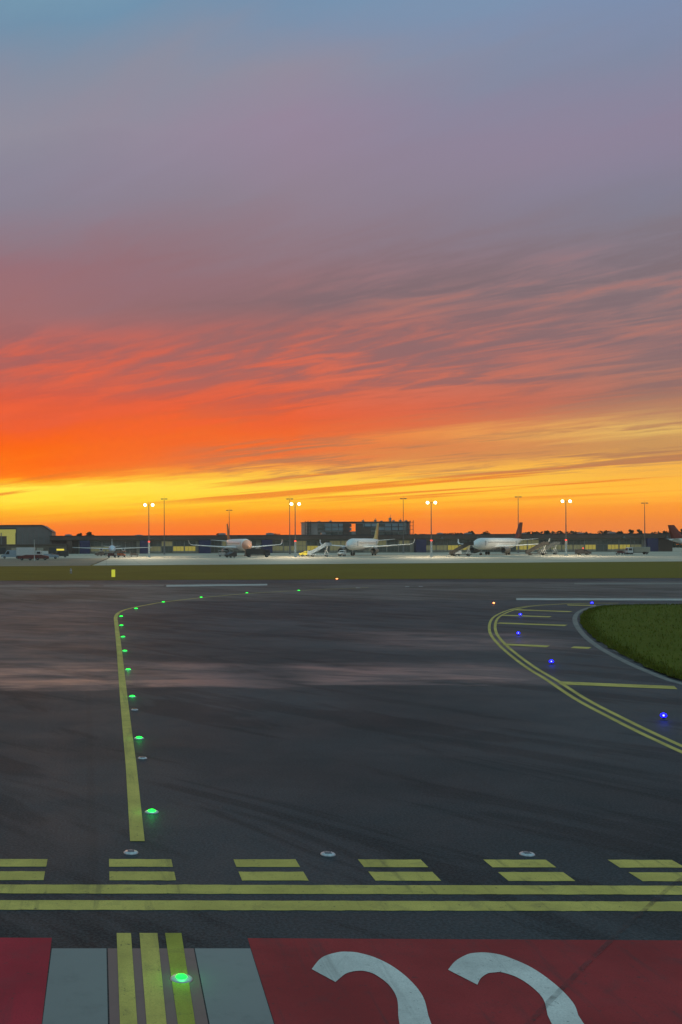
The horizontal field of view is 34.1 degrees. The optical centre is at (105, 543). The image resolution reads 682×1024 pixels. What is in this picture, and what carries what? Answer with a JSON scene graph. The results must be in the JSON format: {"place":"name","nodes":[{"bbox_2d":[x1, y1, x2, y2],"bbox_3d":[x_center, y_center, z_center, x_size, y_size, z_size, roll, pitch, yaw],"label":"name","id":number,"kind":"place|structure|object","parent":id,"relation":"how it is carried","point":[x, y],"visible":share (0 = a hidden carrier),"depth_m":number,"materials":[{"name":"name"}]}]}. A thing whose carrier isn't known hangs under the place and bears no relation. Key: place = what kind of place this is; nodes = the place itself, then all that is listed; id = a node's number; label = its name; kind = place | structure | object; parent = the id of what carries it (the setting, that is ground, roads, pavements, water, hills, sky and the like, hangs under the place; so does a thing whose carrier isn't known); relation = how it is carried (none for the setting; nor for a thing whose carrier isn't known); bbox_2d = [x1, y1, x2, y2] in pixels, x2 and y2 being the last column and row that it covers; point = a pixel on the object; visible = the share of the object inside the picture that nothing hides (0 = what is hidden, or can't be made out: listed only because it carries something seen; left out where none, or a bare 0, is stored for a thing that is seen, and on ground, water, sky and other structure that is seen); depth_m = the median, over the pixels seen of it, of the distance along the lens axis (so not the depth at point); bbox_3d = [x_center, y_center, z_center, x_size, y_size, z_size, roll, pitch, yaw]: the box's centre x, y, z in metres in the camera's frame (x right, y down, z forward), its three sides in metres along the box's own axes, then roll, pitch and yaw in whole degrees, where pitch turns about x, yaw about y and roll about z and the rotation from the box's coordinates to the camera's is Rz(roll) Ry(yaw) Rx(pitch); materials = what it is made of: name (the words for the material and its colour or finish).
{"place":"outdoors","nodes":[
{"label":"outdoors","id":0,"kind":"place"},
{"bbox_2d":[0,558,106,565],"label":"service road","id":1,"kind":"structure","parent":0,"point":[56,562],"depth_m":261.28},
{"bbox_2d":[18,555,33,559],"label":"car","id":2,"kind":"object","parent":1,"relation":"on","point":[29,557],"visible":0.96,"depth_m":296.42,"materials":[{"name":"red paint"}]},
{"bbox_2d":[35,555,48,559],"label":"car","id":3,"kind":"object","parent":1,"relation":"on","point":[38,557],"visible":0.96,"depth_m":299.04,"materials":[{"name":"red paint"}]},
{"bbox_2d":[43,554,58,558],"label":"car","id":4,"kind":"object","parent":1,"relation":"on","point":[53,555],"visible":0.56,"depth_m":322.60,"materials":[{"name":"blue paint"}]},
{"bbox_2d":[164,511,164,553],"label":"floodlight mast","id":5,"kind":"object","parent":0,"point":[164,532],"visible":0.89,"depth_m":438.90,"materials":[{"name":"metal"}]},
{"bbox_2d":[0,578,681,1023],"bbox_3d":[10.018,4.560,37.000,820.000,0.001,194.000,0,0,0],"label":"taxiway","id":6,"kind":"structure","parent":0,"point":[448,742],"depth_m":22.38,"materials":[{"name":"grey asphalt"}]},
{"bbox_2d":[0,938,51,1023],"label":"red panel","id":7,"kind":"object","parent":6,"relation":"on","point":[24,963],"visible":1,"depth_m":11.25,"materials":[{"name":"paint"}]},
{"bbox_2d":[42,948,107,1023],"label":"pale slab","id":8,"kind":"structure","parent":6,"relation":"on","point":[76,992],"depth_m":11.02,"materials":[{"name":"concrete"}]},
{"bbox_2d":[124,850,137,854],"bbox_3d":[0.375,4.582,15.818,0.220,0.034,0.220,0,0,0],"label":"pavement light","id":9,"kind":"object","parent":6,"relation":"on","point":[130,852],"visible":1,"depth_m":15.76,"materials":[{"name":"metal"}]},
{"bbox_2d":[145,809,158,813],"bbox_3d":[0.787,4.570,18.201,0.240,0.054,0.240,0,0,0],"label":"pavement light","id":10,"kind":"object","parent":6,"relation":"on","point":[151,811],"visible":1,"depth_m":18.15,"materials":[{"name":"green"}]},
{"bbox_2d":[108,948,207,1023],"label":"brown strip","id":11,"kind":"object","parent":6,"relation":"on","point":[200,1015],"visible":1,"depth_m":10.99,"materials":[{"name":"concrete"}]},
{"bbox_2d":[117,933,136,1023],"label":"yellow stripe","id":12,"kind":"object","parent":11,"relation":"on","point":[127,1006],"visible":1,"depth_m":11.18,"materials":[{"name":"paint"}]},
{"bbox_2d":[140,933,166,1023],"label":"yellow stripe","id":13,"kind":"object","parent":11,"relation":"on","point":[153,987],"visible":1,"depth_m":11.20,"materials":[{"name":"paint"}]},
{"bbox_2d":[165,933,194,1023],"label":"yellow stripe","id":14,"kind":"object","parent":11,"relation":"on","point":[181,991],"visible":1,"depth_m":11.10,"materials":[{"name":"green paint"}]},
{"bbox_2d":[170,973,192,982],"bbox_3d":[0.798,4.570,11.222,0.240,0.054,0.240,0,0,0],"label":"pavement light","id":15,"kind":"object","parent":14,"relation":"on","point":[181,978],"visible":1,"depth_m":11.18,"materials":[{"name":"green glass"}]},
{"bbox_2d":[195,948,273,1023],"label":"pale slab","id":16,"kind":"structure","parent":6,"relation":"on","point":[233,990],"depth_m":11.00,"materials":[{"name":"concrete"}]},
{"bbox_2d":[114,587,368,840],"bbox_3d":[6.451,4.566,64.612,15.187,0.001,96.030,0,0,16],"label":"taxiway centreline","id":17,"kind":"object","parent":6,"relation":"on","point":[135,818],"visible":1,"depth_m":23.04,"materials":[{"name":"yellow paint"}]},
{"bbox_2d":[320,851,335,856],"bbox_3d":[3.279,4.570,15.692,0.220,0.034,0.220,0,0,0],"label":"pavement light","id":18,"kind":"object","parent":6,"relation":"on","point":[328,854],"visible":1,"depth_m":15.65,"materials":[{"name":"metal"}]},
{"bbox_2d":[0,884,681,910],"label":"holding line","id":19,"kind":"object","parent":6,"relation":"on","point":[346,905],"visible":1,"depth_m":13.67,"materials":[{"name":"yellow paint"}]},
{"bbox_2d":[0,859,681,880],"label":"dashed holding line","id":20,"kind":"object","parent":6,"relation":"on","point":[376,876],"visible":1,"depth_m":14.86,"materials":[{"name":"yellow paint"}]},
{"bbox_2d":[248,938,681,1023],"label":"red panel","id":21,"kind":"object","parent":6,"relation":"on","point":[617,981],"visible":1,"depth_m":11.11,"materials":[{"name":"paint"}]},
{"bbox_2d":[312,952,430,1023],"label":"painted digit","id":22,"kind":"object","parent":21,"relation":"on","point":[412,1007],"visible":1,"depth_m":11.29,"materials":[{"name":"white paint"}]},
{"bbox_2d":[448,952,583,1023],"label":"painted digit","id":23,"kind":"object","parent":21,"relation":"on","point":[475,968],"visible":1,"depth_m":11.26,"materials":[{"name":"white paint"}]},
{"bbox_2d":[504,644,548,646],"bbox_3d":[18.653,4.517,47.227,1.866,0.001,0.850,0,0,33],"label":"shoulder bar","id":24,"kind":"object","parent":6,"relation":"on","point":[527,645],"visible":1,"depth_m":47.15,"materials":[{"name":"yellow paint"}]},
{"bbox_2d":[501,615,551,616],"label":"shoulder bar","id":25,"kind":"object","parent":6,"relation":"on","point":[526,616],"visible":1,"depth_m":65.48,"materials":[{"name":"yellow paint"}]},
{"bbox_2d":[519,851,534,856],"bbox_3d":[6.201,4.558,15.652,0.220,0.034,0.220,0,0,0],"label":"pavement light","id":26,"kind":"object","parent":6,"relation":"on","point":[527,853],"visible":1,"depth_m":15.61,"materials":[{"name":"metal"}]},
{"bbox_2d":[496,622,565,625],"bbox_3d":[23.755,4.497,59.371,3.602,0.001,0.950,0,0,33],"label":"shoulder bar","id":27,"kind":"object","parent":6,"relation":"on","point":[531,624],"visible":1,"depth_m":59.12,"materials":[{"name":"yellow paint"}]},
{"bbox_2d":[514,609,571,611],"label":"shoulder bar","id":28,"kind":"object","parent":6,"relation":"on","point":[543,610],"visible":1,"depth_m":71.13,"materials":[{"name":"yellow paint"}]},
{"bbox_2d":[488,603,681,752],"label":"double edge line","id":29,"kind":"object","parent":6,"relation":"on","point":[580,695],"visible":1,"depth_m":32.00,"materials":[{"name":"yellow paint"}]},
{"bbox_2d":[516,598,681,599],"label":"runway edge line","id":30,"kind":"object","parent":6,"relation":"on","point":[589,599],"visible":1,"depth_m":84.72,"materials":[{"name":"white paint"}]},
{"bbox_2d":[559,681,676,688],"bbox_3d":[16.333,4.526,34.020,3.369,0.001,0.800,0,0,22],"label":"shoulder bar","id":31,"kind":"object","parent":6,"relation":"on","point":[618,685],"visible":1,"depth_m":33.95,"materials":[{"name":"yellow paint"}]},
{"bbox_2d":[572,603,681,684],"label":"island edging","id":32,"kind":"object","parent":6,"relation":"on","point":[581,631],"visible":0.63,"depth_m":44.87,"materials":[{"name":"paint"}]},
{"bbox_2d":[659,713,667,720],"bbox_3d":[14.368,4.453,27.401,0.200,0.180,0.200,0,0,0],"label":"edge light","id":33,"kind":"object","parent":6,"relation":"on","point":[663,715],"visible":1,"depth_m":27.35,"materials":[{"name":"glass"}]},
{"bbox_2d":[0,581,681,601],"bbox_3d":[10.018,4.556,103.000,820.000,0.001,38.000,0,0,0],"label":"runway","id":34,"kind":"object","parent":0,"point":[401,591],"depth_m":99.31,"materials":[{"name":"grey asphalt"}]},
{"bbox_2d":[0,585,89,586],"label":"runway edge line","id":35,"kind":"object","parent":34,"relation":"on","point":[44,585],"visible":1,"depth_m":115.81,"materials":[{"name":"paint"}]},
{"bbox_2d":[104,585,163,585],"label":"runway edge line","id":36,"kind":"object","parent":34,"relation":"on","point":[133,585],"visible":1,"depth_m":116.20,"materials":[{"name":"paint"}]},
{"bbox_2d":[166,584,266,586],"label":"runway edge line","id":37,"kind":"object","parent":34,"relation":"on","point":[216,585],"visible":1,"depth_m":115.60,"materials":[{"name":"white paint"}]},
{"bbox_2d":[574,583,681,583],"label":"runway edge line","id":38,"kind":"object","parent":34,"relation":"on","point":[627,583],"visible":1,"depth_m":116.26,"materials":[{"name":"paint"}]},
{"bbox_2d":[0,561,681,580],"bbox_3d":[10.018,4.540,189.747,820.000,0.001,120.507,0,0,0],"label":"grass verge","id":39,"kind":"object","parent":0,"point":[559,570],"depth_m":168.57,"materials":[{"name":"green plant"}]},
{"bbox_2d":[0,548,681,564],"bbox_3d":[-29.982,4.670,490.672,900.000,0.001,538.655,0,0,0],"label":"apron","id":40,"kind":"object","parent":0,"point":[674,554],"visible":0.6,"depth_m":303.77,"materials":[{"name":"concrete"}]},
{"bbox_2d":[1,550,17,557],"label":"service van","id":41,"kind":"object","parent":40,"relation":"on","point":[10,553],"visible":0.81,"depth_m":333.73,"materials":[{"name":"blue paint"}]},
{"bbox_2d":[0,525,55,543],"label":"hangar","id":42,"kind":"structure","parent":40,"relation":"on","point":[21,534],"depth_m":500.00,"materials":[{"name":"paint"}]},
{"bbox_2d":[0,528,15,543],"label":"doorway","id":43,"kind":"structure","parent":42,"relation":"in","point":[8,534],"depth_m":499.85,"materials":[{"name":"paint"}]},
{"bbox_2d":[16,548,41,556],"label":"box truck","id":44,"kind":"object","parent":40,"relation":"on","point":[24,551],"visible":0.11,"depth_m":328.92,"materials":[{"name":"paint"}]},
{"bbox_2d":[0,544,66,553],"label":"annex","id":45,"kind":"object","parent":40,"relation":"on","point":[49,548],"visible":0.66,"depth_m":470.00,"materials":[{"name":"paint"}]},
{"bbox_2d":[49,548,55,553],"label":"door","id":46,"kind":"structure","parent":45,"relation":"in","point":[51,550],"depth_m":469.91,"materials":[{"name":"paint"}]},
{"bbox_2d":[55,551,68,556],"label":"service van","id":47,"kind":"object","parent":40,"relation":"on","point":[63,553],"visible":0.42,"depth_m":353.72,"materials":[{"name":"paint"}]},
{"bbox_2d":[72,545,150,554],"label":"airliner","id":48,"kind":"object","parent":40,"relation":"on","point":[112,548],"visible":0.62,"depth_m":405.46,"materials":[{"name":"blue paint"}]},
{"bbox_2d":[144,503,153,556],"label":"floodlight mast","id":49,"kind":"object","parent":40,"relation":"on","point":[152,505],"visible":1,"depth_m":345.50,"materials":[{"name":"metal"}]},
{"bbox_2d":[225,552,236,557],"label":"tug","id":50,"kind":"object","parent":40,"relation":"on","point":[231,554],"visible":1,"depth_m":332.74,"materials":[{"name":"paint"}]},
{"bbox_2d":[188,524,281,555],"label":"parked airliner","id":51,"kind":"object","parent":40,"relation":"on","point":[238,544],"visible":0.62,"depth_m":374.44,"materials":[{"name":"white paint"}]},
{"bbox_2d":[245,549,269,556],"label":"box truck","id":52,"kind":"object","parent":40,"relation":"on","point":[266,552],"visible":0.95,"depth_m":339.26,"materials":[{"name":"paint"}]},
{"bbox_2d":[289,499,290,553],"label":"floodlight mast","id":53,"kind":"object","parent":40,"relation":"on","point":[289,530],"visible":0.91,"depth_m":432.69,"materials":[{"name":"metal"}]},
{"bbox_2d":[290,502,300,556],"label":"floodlight mast","id":54,"kind":"object","parent":40,"relation":"on","point":[298,503],"visible":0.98,"depth_m":339.73,"materials":[{"name":"metal"}]},
{"bbox_2d":[307,543,331,555],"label":"passenger stairs","id":55,"kind":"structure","parent":40,"relation":"on","point":[313,551],"depth_m":349.97,"materials":[{"name":"white metal"}]},
{"bbox_2d":[338,550,345,555],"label":"tug","id":56,"kind":"object","parent":40,"relation":"on","point":[341,552],"visible":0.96,"depth_m":358.46,"materials":[{"name":"white paint"}]},
{"bbox_2d":[49,532,671,553],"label":"terminal","id":57,"kind":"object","parent":40,"relation":"on","point":[607,542],"visible":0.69,"depth_m":479.84,"materials":[{"name":"paint"}]},
{"bbox_2d":[91,541,101,552],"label":"window","id":58,"kind":"structure","parent":57,"relation":"in","point":[94,544],"depth_m":479.88,"materials":[{"name":"beige glass"}]},
{"bbox_2d":[102,541,112,552],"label":"window","id":59,"kind":"structure","parent":57,"relation":"in","point":[104,543],"depth_m":479.88,"materials":[{"name":"beige"}]},
{"bbox_2d":[114,541,124,552],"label":"window","id":60,"kind":"structure","parent":57,"relation":"in","point":[120,544],"depth_m":479.88,"materials":[{"name":"grey glass"}]},
{"bbox_2d":[126,541,136,552],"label":"window","id":61,"kind":"structure","parent":57,"relation":"in","point":[131,545],"depth_m":479.88,"materials":[{"name":"grey glass"}]},
{"bbox_2d":[150,541,160,552],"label":"window","id":62,"kind":"structure","parent":57,"relation":"in","point":[155,546],"depth_m":479.88,"materials":[{"name":"beige glass"}]},
{"bbox_2d":[161,541,171,552],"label":"window","id":63,"kind":"structure","parent":57,"relation":"in","point":[168,544],"depth_m":479.88,"materials":[{"name":"beige glass"}]},
{"bbox_2d":[173,541,183,552],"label":"window","id":64,"kind":"structure","parent":57,"relation":"in","point":[178,546],"depth_m":479.88,"materials":[{"name":"yellow glass"}]},
{"bbox_2d":[185,541,195,552],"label":"window","id":65,"kind":"structure","parent":57,"relation":"in","point":[189,548],"depth_m":479.88,"materials":[{"name":"yellow glass"}]},
{"bbox_2d":[211,541,221,552],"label":"window","id":66,"kind":"structure","parent":57,"relation":"in","point":[213,543],"depth_m":479.88,"materials":[{"name":"grey glass"}]},
{"bbox_2d":[273,541,282,552],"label":"window","id":67,"kind":"structure","parent":57,"relation":"in","point":[276,548],"depth_m":479.88,"materials":[{"name":"beige glass"}]},
{"bbox_2d":[284,540,293,552],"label":"window","id":68,"kind":"structure","parent":57,"relation":"in","point":[286,543],"depth_m":479.88,"materials":[{"name":"beige"}]},
{"bbox_2d":[296,540,305,551],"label":"window","id":69,"kind":"structure","parent":57,"relation":"in","point":[300,544],"depth_m":479.88,"materials":[{"name":"beige glass"}]},
{"bbox_2d":[307,540,317,551],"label":"window","id":70,"kind":"structure","parent":57,"relation":"in","point":[311,544],"depth_m":479.88,"materials":[{"name":"yellow glass"}]},
{"bbox_2d":[318,540,328,551],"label":"window","id":71,"kind":"structure","parent":57,"relation":"in","point":[322,541],"depth_m":479.88,"materials":[{"name":"glass"}]},
{"bbox_2d":[330,540,340,551],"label":"window","id":72,"kind":"structure","parent":57,"relation":"in","point":[334,542],"depth_m":479.88,"materials":[{"name":"beige glass"}]},
{"bbox_2d":[341,540,351,551],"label":"window","id":73,"kind":"structure","parent":57,"relation":"in","point":[343,542],"depth_m":479.88,"materials":[{"name":"beige"}]},
{"bbox_2d":[300,514,413,534],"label":"glazed block","id":74,"kind":"structure","parent":57,"relation":"on","point":[344,528],"depth_m":559.85,"materials":[{"name":"glass"}]},
{"bbox_2d":[377,540,385,551],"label":"window","id":75,"kind":"structure","parent":57,"relation":"in","point":[381,549],"depth_m":479.88,"materials":[{"name":"beige"}]},
{"bbox_2d":[387,540,397,551],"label":"window","id":76,"kind":"structure","parent":57,"relation":"in","point":[389,542],"depth_m":479.88,"materials":[{"name":"grey glass"}]},
{"bbox_2d":[399,540,409,551],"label":"window","id":77,"kind":"structure","parent":57,"relation":"in","point":[406,547],"depth_m":479.88,"materials":[{"name":"beige glass"}]},
{"bbox_2d":[426,540,435,551],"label":"window","id":78,"kind":"structure","parent":57,"relation":"in","point":[427,541],"depth_m":479.88,"materials":[{"name":"beige glass"}]},
{"bbox_2d":[436,540,446,551],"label":"window","id":79,"kind":"structure","parent":57,"relation":"in","point":[441,545],"depth_m":479.88,"materials":[{"name":"beige glass"}]},
{"bbox_2d":[448,540,458,551],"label":"window","id":80,"kind":"structure","parent":57,"relation":"in","point":[452,544],"depth_m":479.88,"materials":[{"name":"yellow"}]},
{"bbox_2d":[459,540,469,551],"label":"window","id":81,"kind":"structure","parent":57,"relation":"in","point":[461,542],"depth_m":479.88,"materials":[{"name":"yellow"}]},
{"bbox_2d":[516,540,526,551],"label":"window","id":82,"kind":"structure","parent":57,"relation":"in","point":[521,548],"depth_m":479.88,"materials":[{"name":"beige"}]},
{"bbox_2d":[528,540,538,551],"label":"window","id":83,"kind":"structure","parent":57,"relation":"in","point":[529,541],"depth_m":479.88,"materials":[{"name":"beige"}]},
{"bbox_2d":[539,539,549,550],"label":"window","id":84,"kind":"structure","parent":57,"relation":"in","point":[544,540],"depth_m":479.88,"materials":[{"name":"beige"}]},
{"bbox_2d":[551,539,561,550],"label":"window","id":85,"kind":"structure","parent":57,"relation":"in","point":[559,547],"depth_m":479.88,"materials":[{"name":"beige"}]},
{"bbox_2d":[562,539,572,550],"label":"window","id":86,"kind":"structure","parent":57,"relation":"in","point":[569,541],"depth_m":479.88,"materials":[{"name":"beige glass"}]},
{"bbox_2d":[573,539,583,550],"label":"window","id":87,"kind":"structure","parent":57,"relation":"in","point":[577,543],"depth_m":479.88,"materials":[{"name":"beige glass"}]},
{"bbox_2d":[585,539,595,550],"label":"window","id":88,"kind":"structure","parent":57,"relation":"in","point":[590,544],"depth_m":479.88,"materials":[{"name":"yellow glass"}]},
{"bbox_2d":[596,539,606,550],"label":"window","id":89,"kind":"structure","parent":57,"relation":"in","point":[601,544],"depth_m":479.88,"materials":[{"name":"grey glass"}]},
{"bbox_2d":[608,539,618,550],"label":"window","id":90,"kind":"structure","parent":57,"relation":"in","point":[613,544],"depth_m":479.88,"materials":[{"name":"yellow glass"}]},
{"bbox_2d":[619,539,629,550],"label":"window","id":91,"kind":"structure","parent":57,"relation":"in","point":[623,543],"depth_m":479.88,"materials":[{"name":"yellow glass"}]},
{"bbox_2d":[631,539,641,546],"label":"window","id":92,"kind":"structure","parent":57,"relation":"in","point":[634,542],"depth_m":479.88,"materials":[{"name":"beige"}]},
{"bbox_2d":[320,523,414,555],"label":"parked airliner","id":93,"kind":"object","parent":40,"relation":"on","point":[360,544],"visible":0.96,"depth_m":371.20,"materials":[{"name":"white paint"}]},
{"bbox_2d":[400,498,406,552],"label":"floodlight mast","id":94,"kind":"object","parent":40,"relation":"on","point":[403,525],"visible":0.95,"depth_m":455.56,"materials":[{"name":"metal"}]},
{"bbox_2d":[425,501,436,556],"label":"floodlight mast","id":95,"kind":"object","parent":40,"relation":"on","point":[428,502],"visible":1,"depth_m":335.01,"materials":[{"name":"metal"}]},
{"bbox_2d":[449,542,473,555],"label":"passenger stairs","id":96,"kind":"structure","parent":40,"relation":"on","point":[457,549],"depth_m":349.43,"materials":[{"name":"metal"}]},
{"bbox_2d":[457,522,549,554],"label":"parked airliner","id":97,"kind":"object","parent":40,"relation":"on","point":[503,545],"visible":0.98,"depth_m":376.29,"materials":[{"name":"white paint"}]},
{"bbox_2d":[525,542,548,554],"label":"passenger stairs","id":98,"kind":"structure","parent":40,"relation":"on","point":[534,548],"depth_m":362.85,"materials":[{"name":"metal"}]},
{"bbox_2d":[537,542,559,553],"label":"passenger stairs","id":99,"kind":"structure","parent":40,"relation":"on","point":[550,545],"depth_m":380.90,"materials":[{"name":"white metal"}]},
{"bbox_2d":[561,500,571,555],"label":"floodlight mast","id":100,"kind":"object","parent":40,"relation":"on","point":[569,501],"visible":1,"depth_m":346.48,"materials":[{"name":"metal"}]},
{"bbox_2d":[575,549,591,554],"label":"service van","id":101,"kind":"object","parent":40,"relation":"on","point":[581,551],"visible":1,"depth_m":365.21,"materials":[{"name":"paint"}]},
{"bbox_2d":[625,547,649,553],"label":"box truck","id":102,"kind":"object","parent":40,"relation":"on","point":[631,550],"visible":0.94,"depth_m":373.88,"materials":[{"name":"paint"}]},
{"bbox_2d":[641,503,647,546],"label":"floodlight mast","id":103,"kind":"object","parent":40,"relation":"on","point":[644,525],"visible":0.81,"depth_m":430.60,"materials":[{"name":"metal"}]},
{"bbox_2d":[668,525,681,543],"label":"parked airliner","id":104,"kind":"object","parent":40,"relation":"on","point":[675,534],"visible":1,"depth_m":472.41,"materials":[{"name":"white paint"}]},
{"bbox_2d":[0,0,681,544],"label":"sky","id":105,"kind":"structure","parent":0,"point":[343,260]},
{"bbox_2d":[579,603,681,678],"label":"grass island","id":106,"kind":"structure","parent":0,"point":[654,642],"depth_m":54.42,"materials":[{"name":"green plant"}]},
{"label":"ground","id":107,"kind":"structure","parent":0,"visible":0},
{"bbox_2d":[443,531,681,547],"bbox_3d":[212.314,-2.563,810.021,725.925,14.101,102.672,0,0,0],"label":"woodland","id":108,"kind":"object","parent":107,"relation":"on","point":[673,543],"visible":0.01,"depth_m":787.22,"materials":[{"name":"green plant"}]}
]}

